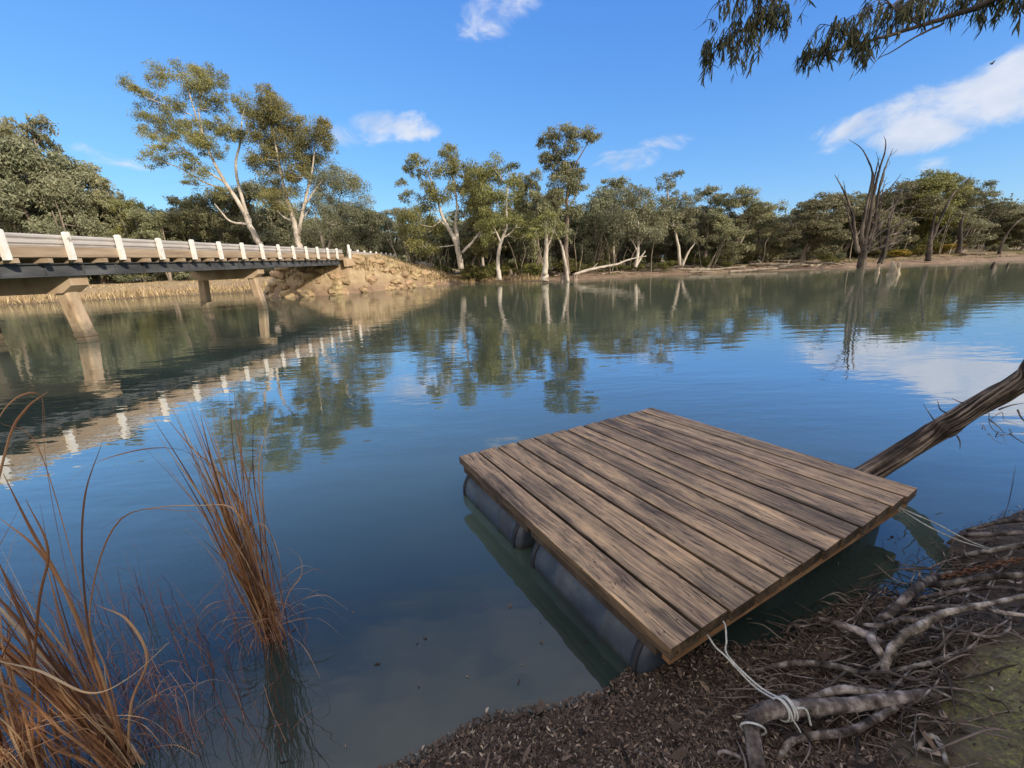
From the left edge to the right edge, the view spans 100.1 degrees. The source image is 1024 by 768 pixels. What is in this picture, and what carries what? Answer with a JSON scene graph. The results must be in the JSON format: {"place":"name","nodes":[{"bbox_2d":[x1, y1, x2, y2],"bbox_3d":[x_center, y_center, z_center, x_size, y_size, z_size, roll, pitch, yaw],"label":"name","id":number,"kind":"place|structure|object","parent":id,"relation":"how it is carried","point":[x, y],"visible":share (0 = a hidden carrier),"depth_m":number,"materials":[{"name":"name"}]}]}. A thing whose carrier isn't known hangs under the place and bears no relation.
{"place":"outdoors","nodes":[
{"label":"outdoors","id":0,"kind":"place"},
{"bbox_2d":[16,276,268,296],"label":"dry grass","id":1,"kind":"structure","parent":0,"point":[242,280],"depth_m":63.29,"materials":[{"name":"plant"}]},
{"bbox_2d":[282,253,463,281],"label":"dry grass","id":2,"kind":"structure","parent":0,"point":[404,267],"depth_m":48.47,"materials":[{"name":"plant"}]},
{"bbox_2d":[0,260,1023,767],"bbox_3d":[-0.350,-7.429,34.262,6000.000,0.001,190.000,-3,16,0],"label":"river water","id":3,"kind":"structure","parent":0,"point":[388,408],"depth_m":5.08,"materials":[{"name":"liquid"}]},
{"bbox_2d":[0,392,46,732],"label":"reed clump","id":4,"kind":"object","parent":3,"relation":"on","point":[11,432],"visible":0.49,"depth_m":1.52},
{"bbox_2d":[0,499,169,767],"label":"reed clump","id":5,"kind":"object","parent":3,"relation":"in","point":[28,759],"visible":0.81,"depth_m":1.73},
{"bbox_2d":[0,405,235,767],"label":"reed clump","id":6,"kind":"object","parent":3,"relation":"in","point":[68,705],"visible":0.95,"depth_m":1.77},
{"bbox_2d":[0,282,266,304],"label":"reed fringe","id":7,"kind":"object","parent":3,"relation":"on","point":[41,298],"visible":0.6,"depth_m":57.52,"materials":[{"name":"plant"}]},
{"bbox_2d":[6,543,315,767],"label":"dead stalks","id":8,"kind":"object","parent":3,"relation":"on","point":[156,692],"visible":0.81,"depth_m":2.17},
{"bbox_2d":[63,385,342,691],"bbox_3d":[-1.698,0.798,2.328,1.380,1.576,0.820,-3,16,0],"label":"reed clump","id":9,"kind":"object","parent":3,"relation":"in","point":[245,565],"visible":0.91,"depth_m":2.33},
{"bbox_2d":[464,150,539,279],"bbox_3d":[-0.510,-18.339,47.150,8.021,13.358,5.732,-10,17,-25],"label":"gum tree","id":10,"kind":"object","parent":3,"relation":"in","point":[484,172],"visible":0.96,"depth_m":46.33,"materials":[{"name":"green plant"}]},
{"bbox_2d":[523,207,570,281],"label":"gum tree","id":11,"kind":"object","parent":3,"relation":"on","point":[545,277],"visible":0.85,"depth_m":44.15,"materials":[{"name":"green plant"}]},
{"bbox_2d":[539,217,575,281],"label":"gum tree","id":12,"kind":"object","parent":3,"relation":"on","point":[567,230],"visible":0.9,"depth_m":43.75,"materials":[{"name":"green plant"}]},
{"bbox_2d":[459,408,916,678],"bbox_3d":[1.231,0.989,3.619,2.585,0.572,2.472,-11,18,-28],"label":"floating dock","id":13,"kind":"object","parent":3,"relation":"on","point":[656,538],"visible":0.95,"depth_m":2.94,"materials":[{"name":"brown wood"}]},
{"bbox_2d":[719,531,954,651],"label":"water edge twigs","id":14,"kind":"object","parent":3,"relation":"on","point":[846,586],"visible":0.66,"depth_m":2.74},
{"bbox_2d":[886,261,900,274],"bbox_3d":[28.599,-8.546,32.000,1.050,1.372,0.889,-3,16,0],"label":"tree stump","id":15,"kind":"object","parent":3,"relation":"in","point":[894,269],"visible":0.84,"depth_m":31.87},
{"bbox_2d":[854,360,1023,477],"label":"leaning trunk","id":16,"kind":"object","parent":3,"relation":"in","point":[957,419],"visible":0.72,"depth_m":3.69,"materials":[{"name":"brown plant"}]},
{"bbox_2d":[0,243,1023,304],"bbox_3d":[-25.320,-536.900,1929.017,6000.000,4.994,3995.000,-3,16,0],"label":"bank ground","id":17,"kind":"structure","parent":0,"point":[357,278],"depth_m":50.42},
{"bbox_2d":[0,154,42,243],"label":"gum tree","id":18,"kind":"object","parent":17,"relation":"on","point":[24,217],"visible":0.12,"depth_m":67.00,"materials":[{"name":"green plant"}]},
{"bbox_2d":[0,110,91,227],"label":"gum tree","id":19,"kind":"object","parent":17,"relation":"on","point":[7,128],"visible":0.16,"depth_m":72.52,"materials":[{"name":"green plant"}]},
{"bbox_2d":[0,133,104,243],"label":"gum tree","id":20,"kind":"object","parent":17,"relation":"on","point":[17,150],"visible":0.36,"depth_m":63.87,"materials":[{"name":"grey plant"}]},
{"bbox_2d":[28,183,110,280],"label":"gum tree","id":21,"kind":"object","parent":17,"relation":"on","point":[60,200],"visible":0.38,"depth_m":66.01,"materials":[{"name":"green plant"}]},
{"bbox_2d":[20,157,128,283],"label":"gum tree","id":22,"kind":"object","parent":17,"relation":"on","point":[43,173],"visible":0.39,"depth_m":67.09,"materials":[{"name":"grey plant"}]},
{"bbox_2d":[83,171,138,281],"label":"gum tree","id":23,"kind":"object","parent":17,"relation":"on","point":[100,183],"visible":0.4,"depth_m":70.49,"materials":[{"name":"green plant"}]},
{"bbox_2d":[105,197,149,282],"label":"gum tree","id":24,"kind":"object","parent":17,"relation":"on","point":[118,229],"visible":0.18,"depth_m":70.62,"materials":[{"name":"green plant"}]},
{"bbox_2d":[123,204,194,280],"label":"gum tree","id":25,"kind":"object","parent":17,"relation":"on","point":[150,221],"visible":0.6,"depth_m":68.06,"materials":[{"name":"green plant"}]},
{"bbox_2d":[144,272,176,280],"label":"shrub","id":26,"kind":"object","parent":17,"relation":"on","point":[162,276],"visible":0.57,"depth_m":72.25,"materials":[{"name":"green plant"}]},
{"bbox_2d":[0,229,355,342],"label":"road bridge","id":27,"kind":"structure","parent":17,"relation":"on","point":[63,266],"depth_m":17.36,"materials":[{"name":"beige concrete"}]},
{"bbox_2d":[115,56,263,245],"bbox_3d":[-43.007,-30.938,59.263,17.847,24.797,10.642,4,17,23],"label":"gum tree","id":28,"kind":"object","parent":17,"relation":"on","point":[196,139],"visible":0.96,"depth_m":57.64,"materials":[{"name":"green plant"}]},
{"bbox_2d":[162,193,229,278],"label":"gum tree","id":29,"kind":"object","parent":17,"relation":"on","point":[200,210],"visible":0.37,"depth_m":70.49,"materials":[{"name":"green plant"}]},
{"bbox_2d":[190,186,259,250],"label":"gum tree","id":30,"kind":"object","parent":17,"relation":"on","point":[233,237],"visible":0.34,"depth_m":72.33,"materials":[{"name":"green plant"}]},
{"bbox_2d":[223,178,306,275],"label":"gum tree","id":31,"kind":"object","parent":17,"relation":"on","point":[250,189],"visible":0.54,"depth_m":74.40,"materials":[{"name":"green plant"}]},
{"bbox_2d":[255,204,308,247],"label":"gum tree","id":32,"kind":"object","parent":17,"relation":"on","point":[261,226],"visible":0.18,"depth_m":77.99,"materials":[{"name":"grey plant"}]},
{"bbox_2d":[241,81,339,247],"bbox_3d":[-29.554,-28.891,57.794,13.854,20.641,11.730,-3,16,0],"label":"gum tree","id":33,"kind":"object","parent":17,"relation":"on","point":[273,104],"visible":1,"depth_m":56.64,"materials":[{"name":"green plant"}]},
{"bbox_2d":[313,214,348,253],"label":"gum tree","id":34,"kind":"object","parent":17,"relation":"on","point":[320,245],"visible":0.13,"depth_m":76.63,"materials":[{"name":"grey plant"}]},
{"bbox_2d":[287,165,397,256],"bbox_3d":[-25.083,-24.450,61.536,14.200,12.816,11.490,8,19,34],"label":"gum tree","id":35,"kind":"object","parent":17,"relation":"on","point":[338,209],"visible":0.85,"depth_m":60.01,"materials":[{"name":"green plant"}]},
{"bbox_2d":[347,207,391,253],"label":"gum tree","id":36,"kind":"object","parent":17,"relation":"on","point":[367,229],"visible":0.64,"depth_m":60.82,"materials":[{"name":"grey plant"}]},
{"bbox_2d":[369,207,406,254],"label":"gum tree","id":37,"kind":"object","parent":17,"relation":"on","point":[385,212],"visible":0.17,"depth_m":64.68,"materials":[{"name":"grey plant"}]},
{"bbox_2d":[385,205,427,262],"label":"gum tree","id":38,"kind":"object","parent":17,"relation":"on","point":[401,250],"visible":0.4,"depth_m":61.51,"materials":[{"name":"green plant"}]},
{"bbox_2d":[416,219,460,266],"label":"gum tree","id":39,"kind":"object","parent":17,"relation":"on","point":[443,240],"visible":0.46,"depth_m":63.92,"materials":[{"name":"green plant"}]},
{"bbox_2d":[392,140,493,268],"bbox_3d":[-7.695,-20.328,49.505,12.390,13.747,6.865,-3,16,0],"label":"gum tree","id":40,"kind":"object","parent":17,"relation":"on","point":[452,165],"visible":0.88,"depth_m":48.58,"materials":[{"name":"green plant"}]},
{"bbox_2d":[425,221,466,268],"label":"gum tree","id":41,"kind":"object","parent":17,"relation":"on","point":[451,263],"visible":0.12,"depth_m":72.17,"materials":[{"name":"green plant"}]},
{"bbox_2d":[442,219,477,270],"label":"gum tree","id":42,"kind":"object","parent":17,"relation":"on","point":[453,256],"visible":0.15,"depth_m":68.81,"materials":[{"name":"green plant"}]},
{"bbox_2d":[449,164,501,266],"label":"gum tree","id":43,"kind":"object","parent":17,"relation":"on","point":[478,250],"visible":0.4,"depth_m":55.43,"materials":[{"name":"green plant"}]},
{"bbox_2d":[461,267,493,281],"bbox_3d":[-4.449,-14.120,55.394,4.656,1.976,2.902,2,16,15],"label":"shrub","id":44,"kind":"object","parent":17,"relation":"on","point":[484,274],"visible":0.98,"depth_m":54.91,"materials":[{"name":"green plant"}]},
{"bbox_2d":[452,215,506,266],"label":"gum tree","id":45,"kind":"object","parent":17,"relation":"on","point":[467,231],"visible":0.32,"depth_m":63.55,"materials":[{"name":"green plant"}]},
{"bbox_2d":[423,267,540,282],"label":"dry grass","id":46,"kind":"structure","parent":17,"relation":"on","point":[519,278],"depth_m":54.41,"materials":[{"name":"plant"}]},
{"bbox_2d":[460,212,513,267],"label":"gum tree","id":47,"kind":"object","parent":17,"relation":"on","point":[505,247],"visible":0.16,"depth_m":64.94,"materials":[{"name":"green plant"}]},
{"bbox_2d":[500,208,536,261],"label":"gum tree","id":48,"kind":"object","parent":17,"relation":"on","point":[514,249],"visible":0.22,"depth_m":64.00,"materials":[{"name":"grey plant"}]},
{"bbox_2d":[507,167,548,263],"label":"gum tree","id":49,"kind":"object","parent":17,"relation":"on","point":[531,182],"visible":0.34,"depth_m":55.42,"materials":[{"name":"green plant"}]},
{"bbox_2d":[415,226,641,278],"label":"pale sapling stems","id":50,"kind":"object","parent":17,"relation":"on","point":[539,258],"visible":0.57,"depth_m":53.62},
{"bbox_2d":[522,262,542,277],"bbox_3d":[2.846,-13.868,52.375,3.250,2.107,1.709,6,18,27],"label":"shrub","id":51,"kind":"object","parent":17,"relation":"on","point":[534,272],"visible":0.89,"depth_m":52.18,"materials":[{"name":"green plant"}]},
{"bbox_2d":[519,189,562,272],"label":"gum tree","id":52,"kind":"object","parent":17,"relation":"on","point":[542,206],"visible":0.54,"depth_m":53.99,"materials":[{"name":"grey plant"}]},
{"bbox_2d":[91,193,1023,281],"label":"distant wood","id":53,"kind":"object","parent":17,"relation":"on","point":[516,256],"depth_m":95.44,"materials":[{"name":"green plant"}]},
{"bbox_2d":[540,221,591,261],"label":"gum tree","id":54,"kind":"object","parent":17,"relation":"on","point":[558,251],"visible":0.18,"depth_m":60.36,"materials":[{"name":"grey plant"}]},
{"bbox_2d":[534,121,603,273],"bbox_3d":[5.879,-19.380,46.112,6.590,14.945,5.603,-8,16,-19],"label":"gum tree","id":55,"kind":"object","parent":17,"relation":"on","point":[567,171],"visible":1,"depth_m":44.22,"materials":[{"name":"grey plant"}]},
{"bbox_2d":[548,214,593,269],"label":"gum tree","id":56,"kind":"object","parent":17,"relation":"on","point":[572,223],"visible":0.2,"depth_m":59.01,"materials":[{"name":"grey plant"}]},
{"bbox_2d":[557,258,588,274],"bbox_3d":[7.433,-14.655,53.474,3.364,2.310,4.163,-12,18,-31],"label":"shrub","id":57,"kind":"object","parent":17,"relation":"on","point":[573,263],"visible":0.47,"depth_m":53.04,"materials":[{"name":"green plant"}]},
{"bbox_2d":[570,185,624,266],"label":"gum tree","id":58,"kind":"object","parent":17,"relation":"on","point":[594,214],"visible":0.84,"depth_m":55.89,"materials":[{"name":"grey plant"}]},
{"bbox_2d":[587,223,624,262],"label":"gum tree","id":59,"kind":"object","parent":17,"relation":"on","point":[605,253],"visible":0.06,"depth_m":61.61,"materials":[{"name":"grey plant"}]},
{"bbox_2d":[573,256,645,275],"bbox_3d":[11.134,-13.413,48.710,8.709,1.885,0.732,-5,16,-8],"label":"fallen branch","id":60,"kind":"object","parent":17,"relation":"on","point":[590,269],"visible":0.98,"depth_m":48.45,"materials":[{"name":"wood"}]},
{"bbox_2d":[587,175,634,266],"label":"gum tree","id":61,"kind":"object","parent":17,"relation":"on","point":[618,184],"visible":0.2,"depth_m":58.29,"materials":[{"name":"green plant"}]},
{"bbox_2d":[603,213,642,265],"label":"gum tree","id":62,"kind":"object","parent":17,"relation":"on","point":[620,257],"visible":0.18,"depth_m":66.58,"materials":[{"name":"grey plant"}]},
{"bbox_2d":[617,207,649,263],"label":"gum tree","id":63,"kind":"object","parent":17,"relation":"on","point":[628,244],"visible":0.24,"depth_m":67.50,"materials":[{"name":"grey plant"}]},
{"bbox_2d":[602,183,670,267],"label":"gum tree","id":64,"kind":"object","parent":17,"relation":"on","point":[642,211],"visible":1,"depth_m":48.71,"materials":[{"name":"green plant"}]},
{"bbox_2d":[631,210,688,262],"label":"gum tree","id":65,"kind":"object","parent":17,"relation":"on","point":[659,247],"visible":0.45,"depth_m":60.77,"materials":[{"name":"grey plant"}]},
{"bbox_2d":[653,260,677,270],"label":"shrub","id":66,"kind":"object","parent":17,"relation":"on","point":[665,263],"visible":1,"depth_m":53.01,"materials":[{"name":"green plant"}]},
{"bbox_2d":[646,169,705,266],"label":"gum tree","id":67,"kind":"object","parent":17,"relation":"on","point":[673,202],"visible":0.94,"depth_m":50.16,"materials":[{"name":"green plant"}]},
{"bbox_2d":[666,204,703,263],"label":"gum tree","id":68,"kind":"object","parent":17,"relation":"on","point":[672,253],"visible":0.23,"depth_m":60.41,"materials":[{"name":"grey plant"}]},
{"bbox_2d":[676,220,722,263],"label":"gum tree","id":69,"kind":"object","parent":17,"relation":"on","point":[697,255],"visible":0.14,"depth_m":62.07,"materials":[{"name":"green plant"}]},
{"bbox_2d":[386,214,1021,277],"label":"sapling stems","id":70,"kind":"object","parent":17,"relation":"on","point":[691,249],"visible":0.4,"depth_m":54.75,"materials":[{"name":"grey plant"}]},
{"bbox_2d":[692,255,715,266],"bbox_3d":[24.886,-15.751,55.157,3.164,1.653,2.557,-11,18,-28],"label":"shrub","id":71,"kind":"object","parent":17,"relation":"on","point":[705,261],"visible":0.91,"depth_m":54.77,"materials":[{"name":"green plant"}]},
{"bbox_2d":[681,184,737,266],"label":"gum tree","id":72,"kind":"object","parent":17,"relation":"on","point":[711,241],"visible":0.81,"depth_m":53.94,"materials":[{"name":"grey plant"}]},
{"bbox_2d":[697,266,745,270],"bbox_3d":[24.454,-13.497,50.169,5.299,0.559,1.215,-3,16,0],"label":"fallen log","id":73,"kind":"object","parent":17,"relation":"on","point":[711,269],"visible":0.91,"depth_m":50.00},
{"bbox_2d":[702,184,783,266],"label":"gum tree","id":74,"kind":"object","parent":17,"relation":"on","point":[736,226],"visible":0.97,"depth_m":52.27,"materials":[{"name":"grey plant"}]},
{"bbox_2d":[729,266,777,272],"bbox_3d":[27.043,-12.793,48.047,5.150,0.634,0.421,0,16,8],"label":"fallen log","id":75,"kind":"object","parent":17,"relation":"on","point":[748,270],"visible":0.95,"depth_m":47.99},
{"bbox_2d":[739,199,796,262],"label":"gum tree","id":76,"kind":"object","parent":17,"relation":"on","point":[771,252],"visible":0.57,"depth_m":54.52,"materials":[{"name":"green plant"}]},
{"bbox_2d":[748,258,806,266],"bbox_3d":[31.007,-14.302,50.465,1.012,0.953,6.822,-10,17,-24],"label":"fallen log","id":77,"kind":"object","parent":17,"relation":"on","point":[765,264],"visible":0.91,"depth_m":51.40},
{"bbox_2d":[760,218,804,258],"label":"gum tree","id":78,"kind":"object","parent":17,"relation":"on","point":[793,246],"visible":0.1,"depth_m":61.44,"materials":[{"name":"green plant"}]},
{"bbox_2d":[549,249,1023,276],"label":"green grass","id":79,"kind":"structure","parent":17,"relation":"on","point":[914,257],"depth_m":54.02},
{"bbox_2d":[761,191,863,261],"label":"gum tree","id":80,"kind":"object","parent":17,"relation":"on","point":[820,230],"visible":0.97,"depth_m":51.40,"materials":[{"name":"green plant"}]},
{"bbox_2d":[816,252,844,262],"bbox_3d":[38.181,-15.177,51.584,2.512,1.524,3.108,-8,16,-17],"label":"shrub","id":81,"kind":"object","parent":17,"relation":"on","point":[824,258],"visible":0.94,"depth_m":51.32,"materials":[{"name":"green plant"}]},
{"bbox_2d":[818,190,905,257],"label":"gum tree","id":82,"kind":"object","parent":17,"relation":"on","point":[854,201],"visible":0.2,"depth_m":55.69,"materials":[{"name":"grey plant"}]},
{"bbox_2d":[835,137,930,267],"bbox_3d":[37.003,-17.725,42.769,10.660,12.606,1.306,-3,16,0],"label":"dead tree","id":83,"kind":"object","parent":17,"relation":"on","point":[864,246],"visible":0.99,"depth_m":42.97,"materials":[{"name":"brown wood"}]},
{"bbox_2d":[877,178,920,263],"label":"dead tree","id":84,"kind":"object","parent":17,"relation":"on","point":[883,254],"visible":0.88,"depth_m":45.33,"materials":[{"name":"brown wood"}]},
{"bbox_2d":[842,179,957,256],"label":"gum tree","id":85,"kind":"object","parent":17,"relation":"on","point":[922,201],"visible":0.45,"depth_m":53.54,"materials":[{"name":"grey plant"}]},
{"bbox_2d":[886,249,913,256],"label":"shrub","id":86,"kind":"object","parent":17,"relation":"on","point":[898,252],"visible":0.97,"depth_m":53.97,"materials":[{"name":"green plant"}]},
{"bbox_2d":[909,244,926,255],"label":"shrub","id":87,"kind":"object","parent":17,"relation":"on","point":[920,249],"visible":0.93,"depth_m":54.76,"materials":[{"name":"green plant"}]},
{"bbox_2d":[869,168,983,249],"bbox_3d":[53.283,-22.651,56.662,10.591,11.328,10.198,-3,16,0],"label":"gum tree","id":88,"kind":"object","parent":17,"relation":"on","point":[933,183],"visible":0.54,"depth_m":54.20,"materials":[{"name":"green plant"}]},
{"bbox_2d":[924,173,971,260],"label":"dead tree","id":89,"kind":"object","parent":17,"relation":"on","point":[934,234],"visible":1,"depth_m":46.72,"materials":[{"name":"brown wood"}]},
{"bbox_2d":[933,243,966,253],"bbox_3d":[56.332,-17.614,55.857,2.829,1.424,4.235,0,16,9],"label":"shrub","id":90,"kind":"object","parent":17,"relation":"on","point":[949,246],"visible":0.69,"depth_m":55.34,"materials":[{"name":"green plant"}]},
{"bbox_2d":[926,172,999,252],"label":"gum tree","id":91,"kind":"object","parent":17,"relation":"on","point":[961,180],"visible":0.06,"depth_m":56.35,"materials":[{"name":"green plant"}]},
{"bbox_2d":[954,214,971,253],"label":"dead tree","id":92,"kind":"object","parent":17,"relation":"on","point":[959,245],"visible":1,"depth_m":51.71,"materials":[{"name":"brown wood"}]},
{"bbox_2d":[937,188,1023,251],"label":"gum tree","id":93,"kind":"object","parent":17,"relation":"on","point":[989,207],"visible":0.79,"depth_m":54.20,"materials":[{"name":"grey plant"}]},
{"bbox_2d":[968,203,1023,250],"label":"gum tree","id":94,"kind":"object","parent":17,"relation":"on","point":[1017,229],"visible":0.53,"depth_m":56.03,"materials":[{"name":"green plant"}]},
{"bbox_2d":[988,205,1023,249],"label":"gum tree","id":95,"kind":"object","parent":17,"relation":"on","point":[1019,223],"visible":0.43,"depth_m":56.05,"materials":[{"name":"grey plant"}]},
{"bbox_2d":[997,218,1023,254],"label":"dead tree","id":96,"kind":"object","parent":17,"relation":"on","point":[999,251],"visible":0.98,"depth_m":51.92,"materials":[{"name":"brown wood"}]},
{"bbox_2d":[0,0,1023,233],"label":"sky","id":97,"kind":"structure","parent":0,"point":[394,79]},
{"bbox_2d":[407,511,1023,767],"bbox_3d":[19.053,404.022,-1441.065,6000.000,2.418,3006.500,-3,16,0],"label":"bank ground","id":98,"kind":"structure","parent":0,"point":[1001,750],"depth_m":1.82,"materials":[{"name":"soil"}]},
{"bbox_2d":[377,505,1023,767],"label":"leaf litter","id":99,"kind":"object","parent":98,"relation":"on","point":[679,754],"visible":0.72,"depth_m":1.90,"materials":[{"name":"plant"}]},
{"bbox_2d":[622,467,1023,767],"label":"exposed roots","id":100,"kind":"object","parent":98,"relation":"on","point":[877,644],"visible":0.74,"depth_m":2.15,"materials":[{"name":"wood"}]},
{"bbox_2d":[743,685,954,767],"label":"bent root","id":101,"kind":"object","parent":100,"relation":"attached to","point":[763,712],"visible":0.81,"depth_m":1.77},
{"bbox_2d":[707,621,811,744],"bbox_3d":[1.066,1.319,1.908,0.304,0.170,0.518,-3,16,0],"label":"mooring rope","id":102,"kind":"object","parent":101,"relation":"attached to","point":[791,718],"visible":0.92,"depth_m":1.77,"materials":[{"name":"fabric"}]},
{"bbox_2d":[898,506,988,548],"bbox_3d":[3.136,1.024,2.837,0.904,0.340,0.266,3,17,20],"label":"mooring rope","id":103,"kind":"object","parent":100,"relation":"attached to","point":[900,508],"visible":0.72,"depth_m":2.85,"materials":[{"name":"fabric"}]},
{"bbox_2d":[880,594,1023,678],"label":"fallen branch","id":104,"kind":"object","parent":100,"relation":"on","point":[898,640],"visible":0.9,"depth_m":2.04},
{"bbox_2d":[940,556,1023,580],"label":"rusty chain","id":105,"kind":"object","parent":100,"relation":"on","point":[1006,562],"visible":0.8,"depth_m":2.57,"materials":[{"name":"metal"}]},
{"bbox_2d":[691,538,1023,767],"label":"fine rootlets","id":106,"kind":"object","parent":98,"relation":"on","point":[905,709],"visible":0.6,"depth_m":1.94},
{"bbox_2d":[695,0,1023,89],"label":"gum tree","id":107,"kind":"object","parent":98,"relation":"on","point":[853,43],"visible":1,"depth_m":5.89,"materials":[{"name":"green plant"}]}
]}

